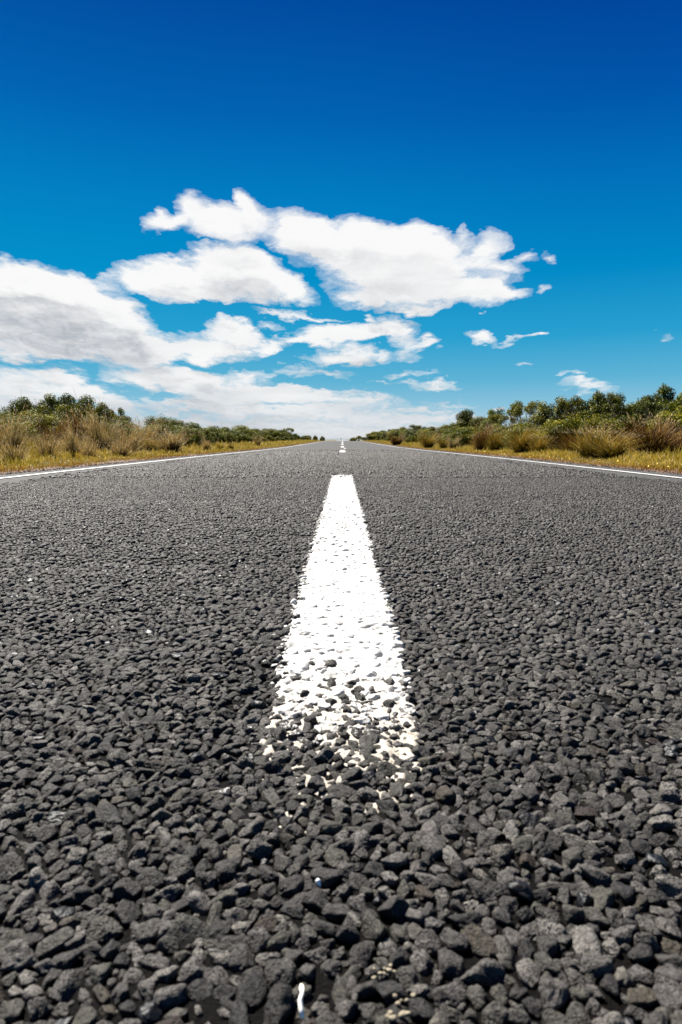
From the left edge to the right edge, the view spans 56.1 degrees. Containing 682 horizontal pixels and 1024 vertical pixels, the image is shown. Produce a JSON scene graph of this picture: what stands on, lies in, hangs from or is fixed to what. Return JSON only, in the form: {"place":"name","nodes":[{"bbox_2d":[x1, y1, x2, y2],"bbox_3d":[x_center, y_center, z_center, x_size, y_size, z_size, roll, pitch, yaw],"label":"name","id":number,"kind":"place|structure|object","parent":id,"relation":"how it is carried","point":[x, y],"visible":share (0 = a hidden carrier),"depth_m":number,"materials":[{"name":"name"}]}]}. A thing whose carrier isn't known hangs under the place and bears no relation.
{"place":"outdoors","nodes":[
{"label":"outdoors","id":0,"kind":"place"},
{"bbox_2d":[0,439,681,483],"bbox_3d":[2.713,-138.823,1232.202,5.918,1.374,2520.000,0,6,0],"label":"road","id":1,"kind":"structure","parent":0,"point":[337,445],"depth_m":8.71,"materials":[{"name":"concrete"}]},
{"bbox_2d":[2,442,316,477],"bbox_3d":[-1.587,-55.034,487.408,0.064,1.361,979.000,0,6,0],"label":"edge line","id":2,"kind":"object","parent":1,"relation":"on","point":[117,465],"visible":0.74,"depth_m":6.93,"materials":[{"name":"paint"}]},
{"bbox_2d":[0,449,681,1023],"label":"road stones","id":3,"kind":"object","parent":1,"relation":"on","point":[266,529],"visible":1,"depth_m":0.62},
{"bbox_2d":[298,984,304,1018],"bbox_3d":[-0.020,0.248,0.324,0.004,0.009,0.014,0,6,0],"label":"paint mark","id":4,"kind":"object","parent":3,"relation":"on","point":[300,1004],"visible":1,"depth_m":0.32,"materials":[{"name":"white paint"}]},
{"bbox_2d":[371,963,396,979],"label":"paint crumbs","id":5,"kind":"object","parent":3,"relation":"on","point":[388,970],"visible":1,"depth_m":0.35,"materials":[{"name":"white paint"}]},
{"bbox_2d":[385,1010,410,1021],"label":"paint crumbs","id":6,"kind":"object","parent":3,"relation":"on","point":[401,1015],"visible":1,"depth_m":0.33,"materials":[{"name":"white paint"}]},
{"bbox_2d":[392,993,415,1005],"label":"paint crumbs","id":7,"kind":"object","parent":3,"relation":"on","point":[406,1000],"visible":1,"depth_m":0.34,"materials":[{"name":"white paint"}]},
{"bbox_2d":[0,463,681,1023],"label":"road bitumen","id":8,"kind":"object","parent":1,"relation":"on","point":[320,983],"visible":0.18,"depth_m":0.43,"materials":[{"name":"black asphalt"}]},
{"bbox_2d":[259,475,423,833],"bbox_3d":[0.005,-0.013,2.874,0.227,0.058,4.836,0,6,0],"label":"line dash","id":9,"kind":"object","parent":1,"relation":"on","point":[340,660],"visible":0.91,"depth_m":0.89,"materials":[{"name":"paint"}]},
{"bbox_2d":[362,441,681,477],"bbox_3d":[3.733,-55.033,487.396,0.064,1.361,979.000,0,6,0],"label":"edge line","id":10,"kind":"object","parent":1,"relation":"on","point":[570,465],"visible":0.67,"depth_m":6.93,"materials":[{"name":"paint"}]},
{"bbox_2d":[0,439,681,474],"bbox_3d":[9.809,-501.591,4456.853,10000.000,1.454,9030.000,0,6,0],"label":"ground","id":11,"kind":"structure","parent":0,"point":[123,461],"depth_m":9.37,"materials":[{"name":"yellow plant"}]},
{"bbox_2d":[0,412,23,420],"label":"shrub","id":12,"kind":"object","parent":11,"relation":"on","point":[5,415],"visible":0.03,"depth_m":20.73,"materials":[{"name":"green plant"}]},
{"bbox_2d":[0,435,30,462],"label":"tussock","id":13,"kind":"object","parent":11,"relation":"on","point":[17,453],"visible":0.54,"depth_m":8.22,"materials":[{"name":"plant"}]},
{"bbox_2d":[0,395,37,415],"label":"shrub","id":14,"kind":"object","parent":11,"relation":"on","point":[23,401],"visible":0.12,"depth_m":21.51,"materials":[{"name":"green plant"}]},
{"bbox_2d":[0,416,41,442],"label":"shrub","id":15,"kind":"object","parent":11,"relation":"on","point":[29,428],"visible":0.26,"depth_m":14.35,"materials":[{"name":"green plant"}]},
{"bbox_2d":[0,405,42,455],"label":"tussock","id":16,"kind":"object","parent":11,"relation":"on","point":[14,438],"visible":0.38,"depth_m":10.32,"materials":[{"name":"plant"}]},
{"bbox_2d":[15,403,51,418],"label":"shrub","id":17,"kind":"object","parent":11,"relation":"on","point":[42,409],"visible":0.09,"depth_m":19.15,"materials":[{"name":"green plant"}]},
{"bbox_2d":[22,431,49,452],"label":"tussock","id":18,"kind":"object","parent":11,"relation":"on","point":[35,440],"visible":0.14,"depth_m":12.75,"materials":[{"name":"brown plant"}]},
{"bbox_2d":[16,413,72,442],"bbox_3d":[-7.919,-2.086,16.894,1.683,1.096,1.637,-4,8,-35],"label":"shrub","id":19,"kind":"object","parent":11,"relation":"on","point":[50,418],"visible":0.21,"depth_m":16.67,"materials":[{"name":"green plant"}]},
{"bbox_2d":[30,429,69,459],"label":"tussock","id":20,"kind":"object","parent":11,"relation":"on","point":[42,449],"visible":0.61,"depth_m":9.88,"materials":[{"name":"plant"}]},
{"bbox_2d":[30,412,73,446],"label":"tussock","id":21,"kind":"object","parent":11,"relation":"on","point":[49,431],"visible":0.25,"depth_m":14.34,"materials":[{"name":"brown plant"}]},
{"bbox_2d":[41,437,65,450],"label":"tussock","id":22,"kind":"object","parent":11,"relation":"on","point":[58,448],"visible":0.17,"depth_m":12.85,"materials":[{"name":"plant"}]},
{"bbox_2d":[32,393,75,412],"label":"shrub","id":23,"kind":"object","parent":11,"relation":"on","point":[50,401],"visible":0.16,"depth_m":22.75,"materials":[{"name":"green plant"}]},
{"bbox_2d":[36,399,77,410],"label":"shrub","id":24,"kind":"object","parent":11,"relation":"on","point":[72,404],"visible":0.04,"depth_m":23.58,"materials":[{"name":"green plant"}]},
{"bbox_2d":[44,400,83,425],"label":"shrub","id":25,"kind":"object","parent":11,"relation":"on","point":[60,407],"visible":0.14,"depth_m":19.79,"materials":[{"name":"green plant"}]},
{"bbox_2d":[59,421,90,458],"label":"tussock","id":26,"kind":"object","parent":11,"relation":"on","point":[73,442],"visible":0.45,"depth_m":10.83,"materials":[{"name":"plant"}]},
{"bbox_2d":[51,406,102,442],"bbox_3d":[-6.480,-2.056,15.953,1.877,1.204,2.278,-4,7,-30],"label":"tussock","id":27,"kind":"object","parent":11,"relation":"on","point":[75,426],"visible":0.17,"depth_m":15.54,"materials":[{"name":"brown plant"}]},
{"bbox_2d":[62,388,95,418],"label":"shrub","id":28,"kind":"object","parent":11,"relation":"on","point":[83,403],"visible":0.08,"depth_m":23.89,"materials":[{"name":"green plant"}]},
{"bbox_2d":[69,414,114,437],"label":"shrub","id":29,"kind":"object","parent":11,"relation":"on","point":[107,423],"visible":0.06,"depth_m":17.25,"materials":[{"name":"green plant"}]},
{"bbox_2d":[72,435,112,457],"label":"tussock","id":30,"kind":"object","parent":11,"relation":"on","point":[90,450],"visible":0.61,"depth_m":10.09,"materials":[{"name":"plant"}]},
{"bbox_2d":[77,403,126,452],"bbox_3d":[-4.930,-1.638,12.868,1.314,1.061,1.609,-2,7,-16],"label":"tussock","id":31,"kind":"object","parent":11,"relation":"on","point":[101,434],"visible":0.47,"depth_m":12.75,"materials":[{"name":"plant"}]},
{"bbox_2d":[83,402,121,422],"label":"shrub","id":32,"kind":"object","parent":11,"relation":"on","point":[99,408],"visible":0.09,"depth_m":23.52,"materials":[{"name":"green plant"}]},
{"bbox_2d":[99,408,123,426],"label":"shrub","id":33,"kind":"object","parent":11,"relation":"on","point":[107,415],"visible":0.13,"depth_m":20.81,"materials":[{"name":"green plant"}]},
{"bbox_2d":[110,408,131,420],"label":"shrub","id":34,"kind":"object","parent":11,"relation":"on","point":[123,413],"visible":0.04,"depth_m":24.96,"materials":[{"name":"green plant"}]},
{"bbox_2d":[108,421,138,446],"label":"shrub","id":35,"kind":"object","parent":11,"relation":"on","point":[122,425],"visible":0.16,"depth_m":17.80,"materials":[{"name":"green plant"}]},
{"bbox_2d":[103,434,151,456],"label":"tussock","id":36,"kind":"object","parent":11,"relation":"on","point":[119,450],"visible":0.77,"depth_m":11.38,"materials":[{"name":"plant"}]},
{"bbox_2d":[109,417,153,454],"bbox_3d":[-4.423,-1.583,13.372,1.161,0.844,0.948,-3,7,-25],"label":"tussock","id":37,"kind":"object","parent":11,"relation":"on","point":[134,444],"visible":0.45,"depth_m":13.36,"materials":[{"name":"plant"}]},
{"bbox_2d":[121,417,143,430],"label":"shrub","id":38,"kind":"object","parent":11,"relation":"on","point":[126,421],"visible":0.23,"depth_m":23.71,"materials":[{"name":"green plant"}]},
{"bbox_2d":[127,414,170,444],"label":"tussock","id":39,"kind":"object","parent":11,"relation":"on","point":[149,433],"visible":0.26,"depth_m":18.84,"materials":[{"name":"plant"}]},
{"bbox_2d":[137,434,162,451],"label":"tussock","id":40,"kind":"object","parent":11,"relation":"on","point":[146,446],"visible":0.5,"depth_m":15.47,"materials":[{"name":"brown plant"}]},
{"bbox_2d":[143,435,171,450],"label":"tussock","id":41,"kind":"object","parent":11,"relation":"on","point":[159,448],"visible":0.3,"depth_m":15.90,"materials":[{"name":"plant"}]},
{"bbox_2d":[144,416,172,430],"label":"shrub","id":42,"kind":"object","parent":11,"relation":"on","point":[165,421],"visible":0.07,"depth_m":26.58,"materials":[{"name":"green plant"}]},
{"bbox_2d":[141,424,179,444],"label":"shrub","id":43,"kind":"object","parent":11,"relation":"on","point":[163,429],"visible":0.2,"depth_m":19.50,"materials":[{"name":"green plant"}]},
{"bbox_2d":[151,425,193,451],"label":"tussock","id":44,"kind":"object","parent":11,"relation":"on","point":[169,443],"visible":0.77,"depth_m":15.83,"materials":[{"name":"plant"}]},
{"bbox_2d":[167,418,190,430],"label":"shrub","id":45,"kind":"object","parent":11,"relation":"on","point":[176,423],"visible":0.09,"depth_m":25.61,"materials":[{"name":"green plant"}]},
{"bbox_2d":[173,424,206,447],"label":"shrub","id":46,"kind":"object","parent":11,"relation":"on","point":[194,436],"visible":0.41,"depth_m":23.61,"materials":[{"name":"green plant"}]},
{"bbox_2d":[184,422,207,430],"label":"shrub","id":47,"kind":"object","parent":11,"relation":"on","point":[196,426],"visible":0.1,"depth_m":33.43,"materials":[{"name":"green plant"}]},
{"bbox_2d":[201,430,209,440],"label":"shrub","id":48,"kind":"object","parent":11,"relation":"on","point":[206,432],"visible":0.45,"depth_m":31.34,"materials":[{"name":"green plant"}]},
{"bbox_2d":[199,437,211,449],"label":"tussock","id":49,"kind":"object","parent":11,"relation":"on","point":[206,445],"visible":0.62,"depth_m":19.82,"materials":[{"name":"plant"}]},
{"bbox_2d":[210,432,219,442],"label":"shrub","id":50,"kind":"object","parent":11,"relation":"on","point":[212,434],"visible":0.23,"depth_m":33.45,"materials":[{"name":"green plant"}]},
{"bbox_2d":[207,425,226,433],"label":"shrub","id":51,"kind":"object","parent":11,"relation":"on","point":[220,430],"visible":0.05,"depth_m":39.56,"materials":[{"name":"green plant"}]},
{"bbox_2d":[215,431,225,442],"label":"shrub","id":52,"kind":"object","parent":11,"relation":"on","point":[220,436],"visible":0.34,"depth_m":35.08,"materials":[{"name":"green plant"}]},
{"bbox_2d":[222,433,232,442],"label":"shrub","id":53,"kind":"object","parent":11,"relation":"on","point":[227,435],"visible":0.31,"depth_m":37.16,"materials":[{"name":"green plant"}]},
{"bbox_2d":[232,432,242,443],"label":"shrub","id":54,"kind":"object","parent":11,"relation":"on","point":[240,438],"visible":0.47,"depth_m":41.41,"materials":[{"name":"green plant"}]},
{"bbox_2d":[230,426,247,433],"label":"shrub","id":55,"kind":"object","parent":11,"relation":"on","point":[241,430],"visible":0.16,"depth_m":51.41,"materials":[{"name":"green plant"}]},
{"bbox_2d":[240,434,249,441],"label":"shrub","id":56,"kind":"object","parent":11,"relation":"on","point":[245,438],"visible":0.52,"depth_m":43.92,"materials":[{"name":"green plant"}]},
{"bbox_2d":[232,425,259,436],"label":"shrub","id":57,"kind":"object","parent":11,"relation":"on","point":[250,432],"visible":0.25,"depth_m":57.12,"materials":[{"name":"green plant"}]},
{"bbox_2d":[252,435,263,445],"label":"tussock","id":58,"kind":"object","parent":11,"relation":"on","point":[257,442],"visible":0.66,"depth_m":33.70,"materials":[{"name":"plant"}]},
{"bbox_2d":[253,428,265,437],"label":"shrub","id":59,"kind":"object","parent":11,"relation":"on","point":[260,432],"visible":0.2,"depth_m":61.09,"materials":[{"name":"green plant"}]},
{"bbox_2d":[261,428,280,437],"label":"shrub","id":60,"kind":"object","parent":11,"relation":"on","point":[275,433],"visible":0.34,"depth_m":78.86,"materials":[{"name":"green plant"}]},
{"bbox_2d":[365,431,376,440],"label":"shrub","id":61,"kind":"object","parent":11,"relation":"on","point":[371,436],"visible":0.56,"depth_m":110.76,"materials":[{"name":"green plant"}]},
{"bbox_2d":[386,432,405,444],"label":"tussock","id":62,"kind":"object","parent":11,"relation":"on","point":[397,441],"visible":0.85,"depth_m":41.58,"materials":[{"name":"brown plant"}]},
{"bbox_2d":[387,424,411,438],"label":"shrub","id":63,"kind":"object","parent":11,"relation":"on","point":[394,432],"visible":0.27,"depth_m":70.98,"materials":[{"name":"green plant"}]},
{"bbox_2d":[398,427,421,435],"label":"shrub","id":64,"kind":"object","parent":11,"relation":"on","point":[403,431],"visible":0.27,"depth_m":61.29,"materials":[{"name":"green plant"}]},
{"bbox_2d":[409,424,427,433],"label":"shrub","id":65,"kind":"object","parent":11,"relation":"on","point":[418,427],"visible":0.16,"depth_m":52.35,"materials":[{"name":"green plant"}]},
{"bbox_2d":[417,428,442,447],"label":"tussock","id":66,"kind":"object","parent":11,"relation":"on","point":[428,442],"visible":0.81,"depth_m":27.70,"materials":[{"name":"plant"}]},
{"bbox_2d":[419,424,448,433],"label":"shrub","id":67,"kind":"object","parent":11,"relation":"on","point":[441,427],"visible":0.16,"depth_m":45.52,"materials":[{"name":"green plant"}]},
{"bbox_2d":[433,429,442,441],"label":"shrub","id":68,"kind":"object","parent":11,"relation":"on","point":[437,432],"visible":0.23,"depth_m":35.72,"materials":[{"name":"green plant"}]},
{"bbox_2d":[434,436,451,447],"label":"tussock","id":69,"kind":"object","parent":11,"relation":"on","point":[441,444],"visible":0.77,"depth_m":24.78,"materials":[{"name":"plant"}]},
{"bbox_2d":[441,422,455,441],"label":"shrub","id":70,"kind":"object","parent":11,"relation":"on","point":[452,424],"visible":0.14,"depth_m":33.53,"materials":[{"name":"green plant"}]},
{"bbox_2d":[446,435,461,447],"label":"tussock","id":71,"kind":"object","parent":11,"relation":"on","point":[453,444],"visible":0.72,"depth_m":23.80,"materials":[{"name":"plant"}]},
{"bbox_2d":[442,426,478,446],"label":"shrub","id":72,"kind":"object","parent":11,"relation":"on","point":[464,433],"visible":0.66,"depth_m":25.40,"materials":[{"name":"green plant"}]},
{"bbox_2d":[457,409,473,440],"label":"shrub","id":73,"kind":"object","parent":11,"relation":"on","point":[469,416],"visible":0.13,"depth_m":30.21,"materials":[{"name":"green plant"}]},
{"bbox_2d":[455,411,494,428],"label":"shrub","id":74,"kind":"object","parent":11,"relation":"on","point":[461,422],"visible":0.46,"depth_m":29.62,"materials":[{"name":"green plant"}]},
{"bbox_2d":[469,421,497,450],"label":"tussock","id":75,"kind":"object","parent":11,"relation":"on","point":[480,444],"visible":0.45,"depth_m":18.68,"materials":[{"name":"plant"}]},
{"bbox_2d":[477,417,493,431],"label":"shrub","id":76,"kind":"object","parent":11,"relation":"on","point":[485,421],"visible":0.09,"depth_m":25.62,"materials":[{"name":"green plant"}]},
{"bbox_2d":[466,407,504,426],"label":"shrub","id":77,"kind":"object","parent":11,"relation":"on","point":[491,412],"visible":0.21,"depth_m":30.11,"materials":[{"name":"green plant"}]},
{"bbox_2d":[479,427,504,450],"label":"tussock","id":78,"kind":"object","parent":11,"relation":"on","point":[496,443],"visible":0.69,"depth_m":17.77,"materials":[{"name":"plant"}]},
{"bbox_2d":[487,413,516,425],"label":"shrub","id":79,"kind":"object","parent":11,"relation":"on","point":[502,419],"visible":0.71,"depth_m":29.62,"materials":[{"name":"green plant"}]},
{"bbox_2d":[490,422,520,448],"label":"shrub","id":80,"kind":"object","parent":11,"relation":"on","point":[502,428],"visible":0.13,"depth_m":18.20,"materials":[{"name":"green plant"}]},
{"bbox_2d":[502,420,541,450],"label":"shrub","id":81,"kind":"object","parent":11,"relation":"on","point":[508,437],"visible":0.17,"depth_m":16.84,"materials":[{"name":"green plant"}]},
{"bbox_2d":[365,439,681,473],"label":"verge grass","id":82,"kind":"structure","parent":11,"relation":"on","point":[672,460],"depth_m":9.93,"materials":[{"name":"yellow plant"}]},
{"bbox_2d":[500,418,550,453],"bbox_3d":[4.069,-1.705,14.397,1.224,0.833,1.609,-2,7,-16],"label":"tussock","id":83,"kind":"object","parent":11,"relation":"on","point":[517,443],"visible":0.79,"depth_m":14.26,"materials":[{"name":"plant"}]},
{"bbox_2d":[506,400,548,424],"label":"shrub","id":84,"kind":"object","parent":11,"relation":"on","point":[516,410],"visible":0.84,"depth_m":18.83,"materials":[{"name":"green plant"}]},
{"bbox_2d":[516,413,547,431],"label":"shrub","id":85,"kind":"object","parent":11,"relation":"on","point":[530,420],"visible":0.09,"depth_m":17.22,"materials":[{"name":"green plant"}]},
{"bbox_2d":[524,433,556,453],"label":"tussock","id":86,"kind":"object","parent":11,"relation":"on","point":[538,446],"visible":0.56,"depth_m":13.31,"materials":[{"name":"brown plant"}]},
{"bbox_2d":[535,418,579,451],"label":"shrub","id":87,"kind":"object","parent":11,"relation":"on","point":[563,424],"visible":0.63,"depth_m":15.08,"materials":[{"name":"green plant"}]},
{"bbox_2d":[533,395,583,427],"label":"shrub","id":88,"kind":"object","parent":11,"relation":"on","point":[558,410],"visible":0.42,"depth_m":16.69,"materials":[{"name":"green plant"}]},
{"bbox_2d":[547,425,600,453],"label":"tussock","id":89,"kind":"object","parent":11,"relation":"on","point":[568,441],"visible":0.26,"depth_m":12.85,"materials":[{"name":"green plant"}]},
{"bbox_2d":[564,400,583,418],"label":"shrub","id":90,"kind":"object","parent":11,"relation":"on","point":[568,412],"visible":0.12,"depth_m":17.17,"materials":[{"name":"green plant"}]},
{"bbox_2d":[556,407,592,441],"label":"shrub","id":91,"kind":"object","parent":11,"relation":"on","point":[580,417],"visible":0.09,"depth_m":16.16,"materials":[{"name":"green plant"}]},
{"bbox_2d":[557,419,626,458],"bbox_3d":[4.181,-1.226,10.703,1.175,0.694,1.601,5,8,36],"label":"tussock","id":92,"kind":"object","parent":11,"relation":"on","point":[586,452],"visible":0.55,"depth_m":10.61,"materials":[{"name":"plant"}]},
{"bbox_2d":[573,390,625,416],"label":"shrub","id":93,"kind":"object","parent":11,"relation":"on","point":[591,403],"visible":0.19,"depth_m":16.88,"materials":[{"name":"green plant"}]},
{"bbox_2d":[575,412,625,442],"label":"shrub","id":94,"kind":"object","parent":11,"relation":"on","point":[597,421],"visible":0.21,"depth_m":14.76,"materials":[{"name":"green plant"}]},
{"bbox_2d":[587,392,635,419],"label":"shrub","id":95,"kind":"object","parent":11,"relation":"on","point":[613,404],"visible":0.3,"depth_m":16.34,"materials":[{"name":"green plant"}]},
{"bbox_2d":[579,425,648,459],"bbox_3d":[4.174,-1.077,9.928,0.948,0.575,1.246,-5,8,-39],"label":"tussock","id":96,"kind":"object","parent":11,"relation":"on","point":[605,450],"visible":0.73,"depth_m":9.85,"materials":[{"name":"plant"}]},
{"bbox_2d":[598,418,655,450],"bbox_3d":[5.716,-1.504,12.860,1.388,0.828,1.144,2,7,21],"label":"tussock","id":97,"kind":"object","parent":11,"relation":"on","point":[612,434],"visible":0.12,"depth_m":12.87,"materials":[{"name":"plant"}]},
{"bbox_2d":[617,413,648,434],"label":"shrub","id":98,"kind":"object","parent":11,"relation":"on","point":[624,417],"visible":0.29,"depth_m":15.29,"materials":[{"name":"green plant"}]},
{"bbox_2d":[633,405,655,423],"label":"shrub","id":99,"kind":"object","parent":11,"relation":"on","point":[648,412],"visible":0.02,"depth_m":16.57,"materials":[{"name":"green plant"}]},
{"bbox_2d":[608,411,681,455],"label":"tussock","id":100,"kind":"object","parent":11,"relation":"on","point":[655,442],"visible":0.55,"depth_m":10.68,"materials":[{"name":"plant"}]},
{"bbox_2d":[629,398,672,428],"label":"shrub","id":101,"kind":"object","parent":11,"relation":"on","point":[644,404],"visible":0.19,"depth_m":15.61,"materials":[{"name":"green plant"}]},
{"bbox_2d":[635,383,675,408],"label":"shrub","id":102,"kind":"object","parent":11,"relation":"on","point":[663,391],"visible":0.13,"depth_m":17.37,"materials":[{"name":"green plant"}]},
{"bbox_2d":[640,412,681,453],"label":"tussock","id":103,"kind":"object","parent":11,"relation":"on","point":[667,431],"visible":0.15,"depth_m":11.32,"materials":[{"name":"plant"}]},
{"bbox_2d":[645,404,681,436],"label":"shrub","id":104,"kind":"object","parent":11,"relation":"on","point":[673,417],"visible":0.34,"depth_m":14.66,"materials":[{"name":"green plant"}]},
{"bbox_2d":[654,392,681,415],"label":"shrub","id":105,"kind":"object","parent":11,"relation":"on","point":[676,403],"visible":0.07,"depth_m":16.68,"materials":[{"name":"green plant"}]},
{"bbox_2d":[0,0,681,438],"label":"sky","id":106,"kind":"structure","parent":0,"point":[329,219],"materials":[{"name":"blue"}]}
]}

